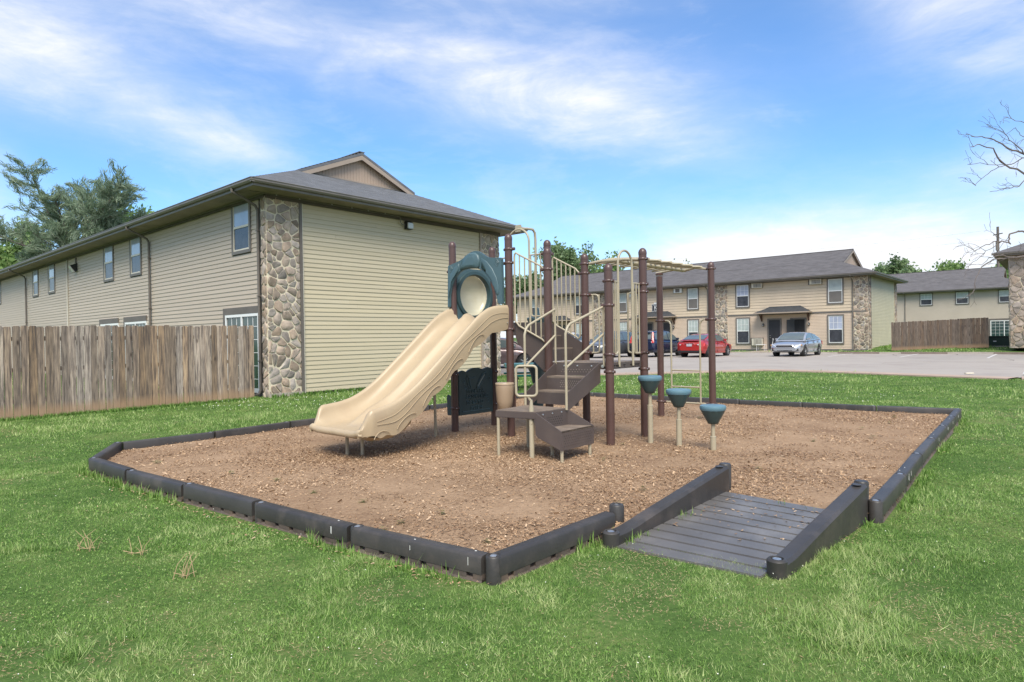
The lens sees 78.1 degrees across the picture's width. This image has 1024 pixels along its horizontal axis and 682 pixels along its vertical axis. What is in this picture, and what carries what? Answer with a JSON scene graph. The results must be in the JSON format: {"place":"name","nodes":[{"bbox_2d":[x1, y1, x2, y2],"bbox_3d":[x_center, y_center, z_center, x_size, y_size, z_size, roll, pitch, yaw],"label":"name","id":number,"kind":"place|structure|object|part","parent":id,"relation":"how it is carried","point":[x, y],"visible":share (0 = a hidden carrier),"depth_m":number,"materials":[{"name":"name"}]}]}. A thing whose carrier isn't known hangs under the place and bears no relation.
{"place":"outdoors","nodes":[
{"label":"outdoors","id":0,"kind":"place"},
{"bbox_2d":[0,338,1023,681],"bbox_3d":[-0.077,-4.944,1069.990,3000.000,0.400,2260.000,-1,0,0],"label":"ground","id":1,"kind":"structure","parent":0,"point":[394,588],"depth_m":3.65,"materials":[{"name":"green plant"}]},
{"bbox_2d":[0,214,47,268],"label":"leafy tree","id":2,"kind":"object","parent":1,"relation":"on","point":[7,256],"visible":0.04,"depth_m":55.33,"materials":[{"name":"green plant"}]},
{"bbox_2d":[0,152,148,263],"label":"pine tree","id":3,"kind":"object","parent":1,"relation":"on","point":[89,213],"visible":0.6,"depth_m":47.02,"materials":[{"name":"green plant"}]},
{"bbox_2d":[75,529,101,550],"bbox_3d":[-3.104,1.459,4.615,0.208,0.158,0.080,-1,0,0],"label":"dry grass clump","id":4,"kind":"object","parent":1,"relation":"on","point":[90,546],"visible":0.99,"depth_m":4.62,"materials":[{"name":"beige plant"}]},
{"bbox_2d":[92,442,121,459],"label":"border timber","id":5,"kind":"object","parent":1,"relation":"on","point":[111,450],"visible":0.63,"depth_m":8.04,"materials":[{"name":"black plastic"}]},
{"bbox_2d":[88,457,133,483],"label":"border timber","id":6,"kind":"object","parent":1,"relation":"on","point":[110,468],"visible":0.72,"depth_m":7.03,"materials":[{"name":"black plastic"}]},
{"bbox_2d":[0,325,253,418],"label":"board fence","id":7,"kind":"object","parent":1,"relation":"on","point":[135,383],"visible":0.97,"depth_m":14.54,"materials":[{"name":"brown wood"}]},
{"bbox_2d":[95,198,158,221],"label":"leafy tree","id":8,"kind":"object","parent":1,"relation":"on","point":[136,211],"visible":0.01,"depth_m":53.72,"materials":[{"name":"green plant"}]},
{"bbox_2d":[125,537,149,554],"bbox_3d":[-2.684,1.465,4.492,0.205,0.134,0.067,-1,0,0],"label":"dry grass clump","id":9,"kind":"object","parent":1,"relation":"on","point":[131,552],"visible":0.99,"depth_m":4.51,"materials":[{"name":"beige plant"}]},
{"bbox_2d":[126,469,187,501],"bbox_3d":[-3.600,1.487,6.396,1.209,0.244,0.160,-1,0,36],"label":"border timber","id":10,"kind":"object","parent":1,"relation":"on","point":[154,482],"visible":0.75,"depth_m":6.31,"materials":[{"name":"black plastic"}]},
{"bbox_2d":[122,432,214,449],"bbox_3d":[-4.896,1.491,9.054,0.160,0.246,1.206,-1,0,45],"label":"border timber","id":11,"kind":"object","parent":1,"relation":"on","point":[144,443],"visible":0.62,"depth_m":8.98,"materials":[{"name":"black plastic"}]},
{"bbox_2d":[173,552,198,578],"bbox_3d":[-2.092,1.442,4.050,0.160,0.166,0.110,-1,0,-22],"label":"dry grass clump","id":12,"kind":"object","parent":1,"relation":"on","point":[182,574],"visible":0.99,"depth_m":4.06,"materials":[{"name":"beige plant"}]},
{"bbox_2d":[183,482,262,521],"bbox_3d":[-2.628,1.471,5.683,1.188,0.254,0.160,-1,0,36],"label":"border timber","id":13,"kind":"object","parent":1,"relation":"on","point":[236,505],"visible":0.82,"depth_m":5.59,"materials":[{"name":"black plastic"}]},
{"bbox_2d":[213,421,289,437],"bbox_3d":[-4.091,1.470,10.005,0.160,0.250,1.276,-1,0,37],"label":"border timber","id":14,"kind":"object","parent":1,"relation":"on","point":[249,430],"visible":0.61,"depth_m":9.93,"materials":[{"name":"black plastic"}]},
{"bbox_2d":[0,376,506,421],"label":"fence weeds","id":15,"kind":"object","parent":1,"relation":"on","point":[114,409],"visible":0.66,"depth_m":15.09,"materials":[{"name":"green plant"}]},
{"bbox_2d":[0,151,527,397],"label":"apartment building","id":16,"kind":"structure","parent":1,"relation":"on","point":[328,275],"depth_m":19.96,"materials":[{"name":"plastic"}]},
{"bbox_2d":[32,269,38,296],"bbox_3d":[-25.122,-3.102,33.269,1.170,1.540,0.052,-1,0,41],"label":"window","id":17,"kind":"structure","parent":16,"relation":"in","point":[35,279],"depth_m":33.28,"materials":[{"name":"beige glass"}]},
{"bbox_2d":[47,264,55,293],"bbox_3d":[-22.793,-3.126,31.229,1.200,1.540,0.052,-1,0,41],"label":"window","id":18,"kind":"structure","parent":16,"relation":"in","point":[51,269],"depth_m":31.24,"materials":[{"name":"beige glass"}]},
{"bbox_2d":[68,258,76,271],"bbox_3d":[-19.785,-3.432,28.416,0.240,0.650,0.299,-1,0,41],"label":"flood light","id":19,"kind":"object","parent":16,"relation":"attached to","point":[73,268],"visible":1,"depth_m":28.37,"materials":[{"name":"black plastic"}]},
{"bbox_2d":[103,246,113,281],"bbox_3d":[-16.408,-3.194,25.666,1.200,1.540,0.052,-1,0,41],"label":"window","id":20,"kind":"structure","parent":16,"relation":"in","point":[108,253],"depth_m":25.68,"materials":[{"name":"grey glass"}]},
{"bbox_2d":[99,318,119,378],"bbox_3d":[-16.411,0.376,25.734,2.290,2.560,0.060,-1,0,41],"label":"patio door","id":21,"kind":"structure","parent":16,"relation":"in","point":[114,321],"depth_m":25.57,"materials":[{"name":"white plastic"}]},
{"bbox_2d":[129,237,141,276],"bbox_3d":[-14.119,-3.218,23.664,1.180,1.540,0.052,-1,0,41],"label":"window","id":22,"kind":"structure","parent":16,"relation":"in","point":[135,246],"depth_m":23.67,"materials":[{"name":"beige glass"}]},
{"bbox_2d":[123,315,147,363],"bbox_3d":[-14.188,0.353,23.795,2.350,2.560,0.060,-1,0,41],"label":"patio door","id":23,"kind":"structure","parent":16,"relation":"in","point":[138,321],"depth_m":23.75,"materials":[{"name":"white plastic"}]},
{"bbox_2d":[231,203,251,255],"bbox_3d":[-7.791,-3.285,18.149,1.150,1.540,0.052,-1,0,41],"label":"window","id":24,"kind":"structure","parent":16,"relation":"in","point":[241,230],"depth_m":18.15,"materials":[{"name":"beige glass"}]},
{"bbox_2d":[223,306,261,392],"bbox_3d":[-7.816,0.296,18.239,2.160,2.540,0.060,-1,0,41],"label":"patio door","id":25,"kind":"structure","parent":16,"relation":"in","point":[239,316],"depth_m":17.94,"materials":[{"name":"white plastic"}]},
{"bbox_2d":[404,221,412,229],"bbox_3d":[-3.400,-3.820,20.847,0.190,0.260,0.260,-1,0,41],"label":"flood light","id":26,"kind":"object","parent":16,"relation":"attached to","point":[408,225],"visible":1,"depth_m":20.77,"materials":[{"name":"white plastic"}]},
{"bbox_2d":[289,418,314,427],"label":"border timber","id":27,"kind":"object","parent":1,"relation":"on","point":[299,423],"visible":0.02,"depth_m":10.62,"materials":[{"name":"black plastic"}]},
{"bbox_2d":[255,501,355,548],"bbox_3d":[-1.653,1.464,4.970,1.214,0.245,0.160,-1,0,36],"label":"border timber","id":28,"kind":"object","parent":1,"relation":"on","point":[327,530],"visible":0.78,"depth_m":4.89,"materials":[{"name":"black plastic"}]},
{"bbox_2d":[350,524,488,582],"bbox_3d":[-0.659,1.453,4.272,1.201,0.245,0.160,-1,0,34],"label":"border timber","id":29,"kind":"object","parent":1,"relation":"on","point":[469,563],"visible":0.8,"depth_m":4.18,"materials":[{"name":"black plastic"}]},
{"bbox_2d":[429,403,446,409],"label":"border timber","id":30,"kind":"object","parent":1,"relation":"on","point":[440,406],"visible":0.01,"depth_m":12.93,"materials":[{"name":"black plastic"}]},
{"bbox_2d":[76,474,826,585],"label":"stray wood chips","id":31,"kind":"object","parent":1,"relation":"on","point":[435,573],"visible":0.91,"depth_m":4.96,"materials":[{"name":"brown wood"}]},
{"bbox_2d":[0,378,1023,681],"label":"clover","id":32,"kind":"object","parent":1,"relation":"on","point":[392,566],"depth_m":4.30,"materials":[{"name":"green plant"}]},
{"bbox_2d":[0,404,1023,681],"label":"dry thatch","id":33,"kind":"object","parent":1,"relation":"on","point":[540,610],"visible":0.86,"depth_m":3.48,"materials":[{"name":"plant"}]},
{"bbox_2d":[75,416,966,584],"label":"border weeds","id":34,"kind":"object","parent":1,"relation":"on","point":[921,482],"visible":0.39,"depth_m":5.58,"materials":[{"name":"green plant"}]},
{"bbox_2d":[502,270,539,313],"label":"leafy tree","id":35,"kind":"object","parent":1,"relation":"on","point":[522,283],"visible":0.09,"depth_m":85.22,"materials":[{"name":"green plant"}]},
{"bbox_2d":[503,362,560,390],"bbox_3d":[0.737,1.042,18.907,1.920,0.770,1.620,-1,0,-4],"label":"picnic table","id":36,"kind":"object","parent":1,"relation":"on","point":[528,374],"visible":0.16,"depth_m":18.49,"materials":[{"name":"green metal"}]},
{"bbox_2d":[485,511,614,585],"bbox_3d":[0.297,1.435,4.347,0.160,0.250,1.307,-1,0,43],"label":"border timber","id":37,"kind":"object","parent":1,"relation":"on","point":[529,555],"visible":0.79,"depth_m":4.19,"materials":[{"name":"black plastic"}]},
{"bbox_2d":[531,236,599,287],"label":"leafy tree","id":38,"kind":"object","parent":1,"relation":"on","point":[569,256],"visible":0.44,"depth_m":79.79,"materials":[{"name":"green plant"}]},
{"bbox_2d":[589,251,623,272],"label":"leafy tree","id":39,"kind":"object","parent":1,"relation":"on","point":[614,267],"visible":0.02,"depth_m":86.45,"materials":[{"name":"green plant"}]},
{"bbox_2d":[593,392,628,398],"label":"border timber","id":40,"kind":"object","parent":1,"relation":"on","point":[623,396],"visible":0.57,"depth_m":14.61,"materials":[{"name":"black plastic"}]},
{"bbox_2d":[629,394,669,400],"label":"border timber","id":41,"kind":"object","parent":1,"relation":"on","point":[636,397],"visible":0.08,"depth_m":14.22,"materials":[{"name":"black plastic"}]},
{"bbox_2d":[686,397,739,404],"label":"border timber","id":42,"kind":"object","parent":1,"relation":"on","point":[718,400],"visible":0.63,"depth_m":13.12,"materials":[{"name":"black plastic"}]},
{"bbox_2d":[602,462,868,579],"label":"access ramp","id":43,"kind":"structure","parent":1,"relation":"on","point":[695,535],"depth_m":4.69,"materials":[{"name":"black plastic"}]},
{"bbox_2d":[501,369,1014,379],"bbox_3d":[8.418,1.290,24.717,17.626,0.166,4.800,-1,0,22],"label":"pavement strip","id":44,"kind":"object","parent":1,"relation":"on","point":[860,372],"visible":0.4,"depth_m":24.04,"materials":[{"name":"grey concrete"}]},
{"bbox_2d":[501,353,1023,377],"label":"parking lot","id":45,"kind":"structure","parent":1,"relation":"on","point":[976,364],"depth_m":29.73,"materials":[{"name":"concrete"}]},
{"bbox_2d":[500,337,533,367],"bbox_3d":[-0.742,0.583,30.404,4.817,1.532,2.080,-1,0,4],"label":"parked car","id":46,"kind":"object","parent":45,"relation":"on","point":[518,354],"visible":0.18,"depth_m":29.47,"materials":[{"name":"brown paint"}]},
{"bbox_3d":[-0.464,0.106,29.595,1.280,0.404,0.132,-1,0,4],"label":"side window","id":47,"kind":"part","parent":46,"relation":"part of","materials":[{"name":"grey glass"}]},
{"bbox_2d":[568,332,581,341],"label":"parked car","id":48,"kind":"object","parent":45,"relation":"on","point":[577,335],"depth_m":44.85,"materials":[{"name":"white paint"}]},
{"bbox_2d":[589,331,634,357],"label":"parked car","id":49,"kind":"object","parent":45,"relation":"on","point":[623,343],"visible":0.25,"depth_m":41.41,"materials":[{"name":"grey paint"}]},
{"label":"side window","id":50,"kind":"part","parent":49,"relation":"part of","materials":[{"name":"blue glass"}]},
{"bbox_2d":[630,330,680,356],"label":"parked car","id":51,"kind":"object","parent":45,"relation":"on","point":[652,341],"visible":0.4,"depth_m":40.86,"materials":[{"name":"blue paint"}]},
{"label":"rear window","id":52,"kind":"part","parent":51,"relation":"part of","materials":[{"name":"grey glass"}]},
{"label":"side window","id":53,"kind":"part","parent":51,"relation":"part of","materials":[{"name":"grey glass"}]},
{"bbox_2d":[677,333,731,356],"bbox_3d":[12.455,0.280,40.602,2.080,1.532,4.817,-1,0,41],"label":"parked car","id":54,"kind":"object","parent":45,"relation":"on","point":[688,344],"visible":0.81,"depth_m":39.28,"materials":[{"name":"red paint"}]},
{"bbox_3d":[11.513,-0.230,39.529,1.426,0.282,0.780,-1,0,41],"label":"rear window","id":55,"kind":"part","parent":54,"relation":"part of","materials":[{"name":"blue glass"}]},
{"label":"side window","id":56,"kind":"part","parent":54,"relation":"part of","materials":[{"name":"grey glass"}]},
{"bbox_2d":[771,332,821,355],"bbox_3d":[17.756,0.204,39.305,2.080,1.532,4.817,-1,0,41],"label":"parked car","id":57,"kind":"object","parent":45,"relation":"on","point":[801,343],"visible":0.98,"depth_m":38.21,"materials":[{"name":"silver paint"}]},
{"bbox_2d":[667,353,996,357],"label":"bay markings","id":58,"kind":"object","parent":45,"relation":"on","point":[902,356],"visible":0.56,"depth_m":37.76,"materials":[{"name":"white paint"}]},
{"bbox_2d":[838,352,878,353],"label":"wheel stop","id":59,"kind":"object","parent":45,"relation":"on","point":[858,352],"visible":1,"depth_m":40.84,"materials":[{"name":"brown concrete"}]},
{"bbox_2d":[901,352,947,353],"bbox_3d":[25.163,0.733,38.564,2.400,0.120,0.177,-1,0,41],"label":"wheel stop","id":60,"kind":"object","parent":45,"relation":"on","point":[924,352],"visible":0.97,"depth_m":38.47,"materials":[{"name":"brown concrete"}]},
{"bbox_2d":[993,352,1023,353],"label":"wheel stop","id":61,"kind":"object","parent":45,"relation":"on","point":[1008,352],"visible":0.81,"depth_m":35.82,"materials":[{"name":"brown concrete"}]},
{"bbox_2d":[740,400,802,407],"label":"border timber","id":62,"kind":"object","parent":1,"relation":"on","point":[774,403],"visible":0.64,"depth_m":12.51,"materials":[{"name":"black plastic"}]},
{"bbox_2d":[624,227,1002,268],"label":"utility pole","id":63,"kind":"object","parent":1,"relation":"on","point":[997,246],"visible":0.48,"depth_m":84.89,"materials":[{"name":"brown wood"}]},
{"bbox_2d":[803,402,876,410],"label":"border timber","id":64,"kind":"object","parent":1,"relation":"on","point":[843,406],"visible":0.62,"depth_m":11.78,"materials":[{"name":"black plastic"}]},
{"bbox_2d":[730,352,992,353],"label":"kerb","id":65,"kind":"structure","parent":1,"relation":"on","point":[889,352],"depth_m":39.86,"materials":[{"name":"concrete"}]},
{"bbox_2d":[868,474,905,522],"bbox_3d":[3.254,1.381,5.465,0.160,0.252,1.221,-1,0,39],"label":"border timber","id":66,"kind":"object","parent":1,"relation":"on","point":[886,496],"visible":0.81,"depth_m":5.24,"materials":[{"name":"black plastic"}]},
{"bbox_2d":[872,252,919,273],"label":"leafy tree","id":67,"kind":"object","parent":1,"relation":"on","point":[896,265],"visible":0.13,"depth_m":100.43,"materials":[{"name":"green plant"}]},
{"bbox_2d":[894,454,921,491],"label":"border timber","id":68,"kind":"object","parent":1,"relation":"on","point":[910,468],"visible":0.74,"depth_m":6.37,"materials":[{"name":"black plastic"}]},
{"bbox_2d":[877,405,961,416],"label":"border timber","id":69,"kind":"object","parent":1,"relation":"on","point":[930,410],"visible":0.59,"depth_m":11.12,"materials":[{"name":"black plastic"}]},
{"bbox_2d":[912,438,935,468],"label":"border timber","id":70,"kind":"object","parent":1,"relation":"on","point":[925,449],"visible":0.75,"depth_m":7.37,"materials":[{"name":"black plastic"}]},
{"bbox_2d":[927,426,947,450],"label":"border timber","id":71,"kind":"object","parent":1,"relation":"on","point":[938,434],"visible":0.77,"depth_m":8.37,"materials":[{"name":"black plastic"}]},
{"bbox_2d":[891,317,988,349],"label":"board fence","id":72,"kind":"object","parent":1,"relation":"on","point":[964,333],"visible":0.93,"depth_m":42.22,"materials":[{"name":"brown wood"}]},
{"bbox_2d":[917,257,969,271],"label":"leafy tree","id":73,"kind":"object","parent":1,"relation":"on","point":[949,265],"visible":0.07,"depth_m":99.13,"materials":[{"name":"green plant"}]},
{"bbox_2d":[939,416,954,438],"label":"border timber","id":74,"kind":"object","parent":1,"relation":"on","point":[948,422],"visible":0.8,"depth_m":9.33,"materials":[{"name":"black plastic"}]},
{"bbox_2d":[888,266,1008,340],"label":"apartment building","id":75,"kind":"structure","parent":1,"relation":"on","point":[929,296],"depth_m":72.75,"materials":[{"name":"beige"}]},
{"bbox_2d":[919,293,932,305],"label":"window","id":76,"kind":"structure","parent":75,"relation":"in","point":[926,299],"depth_m":73.92,"materials":[{"name":"white glass"}]},
{"bbox_2d":[955,291,968,304],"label":"window","id":77,"kind":"structure","parent":75,"relation":"in","point":[960,294],"depth_m":71.71,"materials":[{"name":"white glass"}]},
{"bbox_2d":[989,318,1008,335],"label":"window","id":78,"kind":"structure","parent":75,"relation":"in","point":[997,327],"depth_m":69.54,"materials":[{"name":"white glass"}]},
{"bbox_2d":[998,289,1008,302],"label":"window","id":79,"kind":"structure","parent":75,"relation":"in","point":[1003,294],"depth_m":69.24,"materials":[{"name":"white glass"}]},
{"bbox_2d":[948,409,960,427],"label":"border timber","id":80,"kind":"object","parent":1,"relation":"on","point":[956,413],"visible":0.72,"depth_m":10.27,"materials":[{"name":"black plastic"}]},
{"bbox_2d":[954,102,1023,305],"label":"bare tree","id":81,"kind":"object","parent":1,"relation":"on","point":[1009,167],"visible":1,"depth_m":28.00,"materials":[{"name":"brown plant"}]},
{"bbox_2d":[989,336,1009,346],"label":"utility box","id":82,"kind":"object","parent":1,"relation":"on","point":[999,341],"visible":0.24,"depth_m":42.13,"materials":[{"name":"metal"}]},
{"bbox_2d":[991,243,1023,347],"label":"apartment building","id":83,"kind":"structure","parent":1,"relation":"on","point":[1014,267],"depth_m":38.22,"materials":[{"name":"beige stone"}]},
{"bbox_2d":[0,0,1023,337],"label":"sky","id":84,"kind":"structure","parent":0,"point":[690,130],"materials":[{"name":"blue"}]},
{"bbox_2d":[108,396,947,552],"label":"wood chip ground","id":85,"kind":"structure","parent":0,"point":[319,503],"depth_m":7.10,"materials":[{"name":"brown wood"}]},
{"bbox_2d":[309,225,717,462],"bbox_3d":[0.413,-0.212,9.369,3.049,3.340,5.875,-1,0,41],"label":"play structure","id":86,"kind":"object","parent":85,"relation":"on","point":[393,398],"visible":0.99,"depth_m":8.98,"materials":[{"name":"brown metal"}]},
{"bbox_2d":[609,502,623,522],"bbox_3d":[0.814,1.372,4.900,0.116,0.214,0.116,-1,0,0],"label":"border end cap","id":87,"kind":"object","parent":85,"relation":"on","point":[616,509],"visible":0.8,"depth_m":4.85,"materials":[{"name":"black plastic"}]},
{"bbox_2d":[638,375,661,442],"bbox_3d":[1.858,0.948,8.482,0.322,0.967,0.322,-1,0,0],"label":"stepping pod","id":88,"kind":"object","parent":85,"relation":"on","point":[649,384],"visible":0.95,"depth_m":8.44,"materials":[{"name":"blue plastic"}]},
{"bbox_2d":[666,388,690,446],"bbox_3d":[2.157,1.023,8.157,0.322,0.810,0.322,-1,0,0],"label":"stepping pod","id":89,"kind":"object","parent":85,"relation":"on","point":[678,397],"visible":0.97,"depth_m":8.09,"materials":[{"name":"blue plastic"}]},
{"bbox_2d":[699,404,725,450],"bbox_3d":[2.521,1.112,7.910,0.322,0.624,0.322,-1,0,0],"label":"stepping pod","id":90,"kind":"object","parent":85,"relation":"on","point":[713,414],"visible":1,"depth_m":7.83,"materials":[{"name":"blue plastic"}]},
{"bbox_2d":[513,249,908,350],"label":"apartment building","id":91,"kind":"structure","parent":0,"point":[844,299],"depth_m":52.90,"materials":[{"name":"beige plastic"}]},
{"bbox_2d":[531,298,534,316],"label":"window","id":92,"kind":"structure","parent":91,"relation":"in","point":[533,299],"depth_m":68.35,"materials":[{"name":"white glass"}]},
{"bbox_2d":[574,295,578,314],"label":"window","id":93,"kind":"structure","parent":91,"relation":"in","point":[577,296],"depth_m":64.55,"materials":[{"name":"white glass"}]},
{"bbox_2d":[574,323,581,335],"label":"window","id":94,"kind":"structure","parent":91,"relation":"in","point":[577,324],"depth_m":64.57,"materials":[{"name":"white glass"}]},
{"bbox_2d":[619,292,626,312],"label":"window","id":95,"kind":"structure","parent":91,"relation":"in","point":[623,295],"depth_m":60.97,"materials":[{"name":"grey glass"}]},
{"bbox_2d":[620,321,626,331],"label":"window","id":96,"kind":"structure","parent":91,"relation":"in","point":[623,325],"depth_m":61.01,"materials":[{"name":"white glass"}]},
{"bbox_2d":[648,322,653,330],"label":"entry door","id":97,"kind":"structure","parent":91,"relation":"in","point":[650,324],"depth_m":59.09,"materials":[{"name":"metal"}]},
{"bbox_2d":[652,303,656,311],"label":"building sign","id":98,"kind":"object","parent":91,"relation":"attached to","point":[654,307],"visible":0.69,"depth_m":58.78,"materials":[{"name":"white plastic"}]},
{"bbox_2d":[663,322,671,331],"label":"entry door","id":99,"kind":"structure","parent":91,"relation":"in","point":[666,326],"depth_m":58.05,"materials":[{"name":"metal"}]},
{"bbox_2d":[687,287,698,309],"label":"window","id":100,"kind":"structure","parent":91,"relation":"in","point":[692,292],"depth_m":56.27,"materials":[{"name":"white glass"}]},
{"bbox_2d":[687,319,698,335],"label":"window","id":101,"kind":"structure","parent":91,"relation":"in","point":[692,324],"depth_m":56.36,"materials":[{"name":"white glass"}]},
{"bbox_2d":[735,283,749,307],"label":"window","id":102,"kind":"structure","parent":91,"relation":"in","point":[742,291],"depth_m":53.37,"materials":[{"name":"white glass"}]},
{"bbox_2d":[736,317,750,343],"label":"window","id":103,"kind":"structure","parent":91,"relation":"in","point":[742,324],"depth_m":53.37,"materials":[{"name":"white glass"}]},
{"bbox_2d":[767,318,781,349],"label":"entry door","id":104,"kind":"structure","parent":91,"relation":"in","point":[774,326],"depth_m":51.74,"materials":[{"name":"metal"}]},
{"bbox_2d":[787,318,806,331],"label":"window","id":105,"kind":"structure","parent":91,"relation":"in","point":[794,324],"depth_m":50.52,"materials":[{"name":"black glass"}]},
{"bbox_2d":[827,277,843,303],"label":"window","id":106,"kind":"structure","parent":91,"relation":"in","point":[835,286],"depth_m":48.62,"materials":[{"name":"grey glass"}]},
{"bbox_2d":[827,314,843,343],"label":"window","id":107,"kind":"structure","parent":91,"relation":"in","point":[835,323],"depth_m":48.67,"materials":[{"name":"white glass"}]}
]}

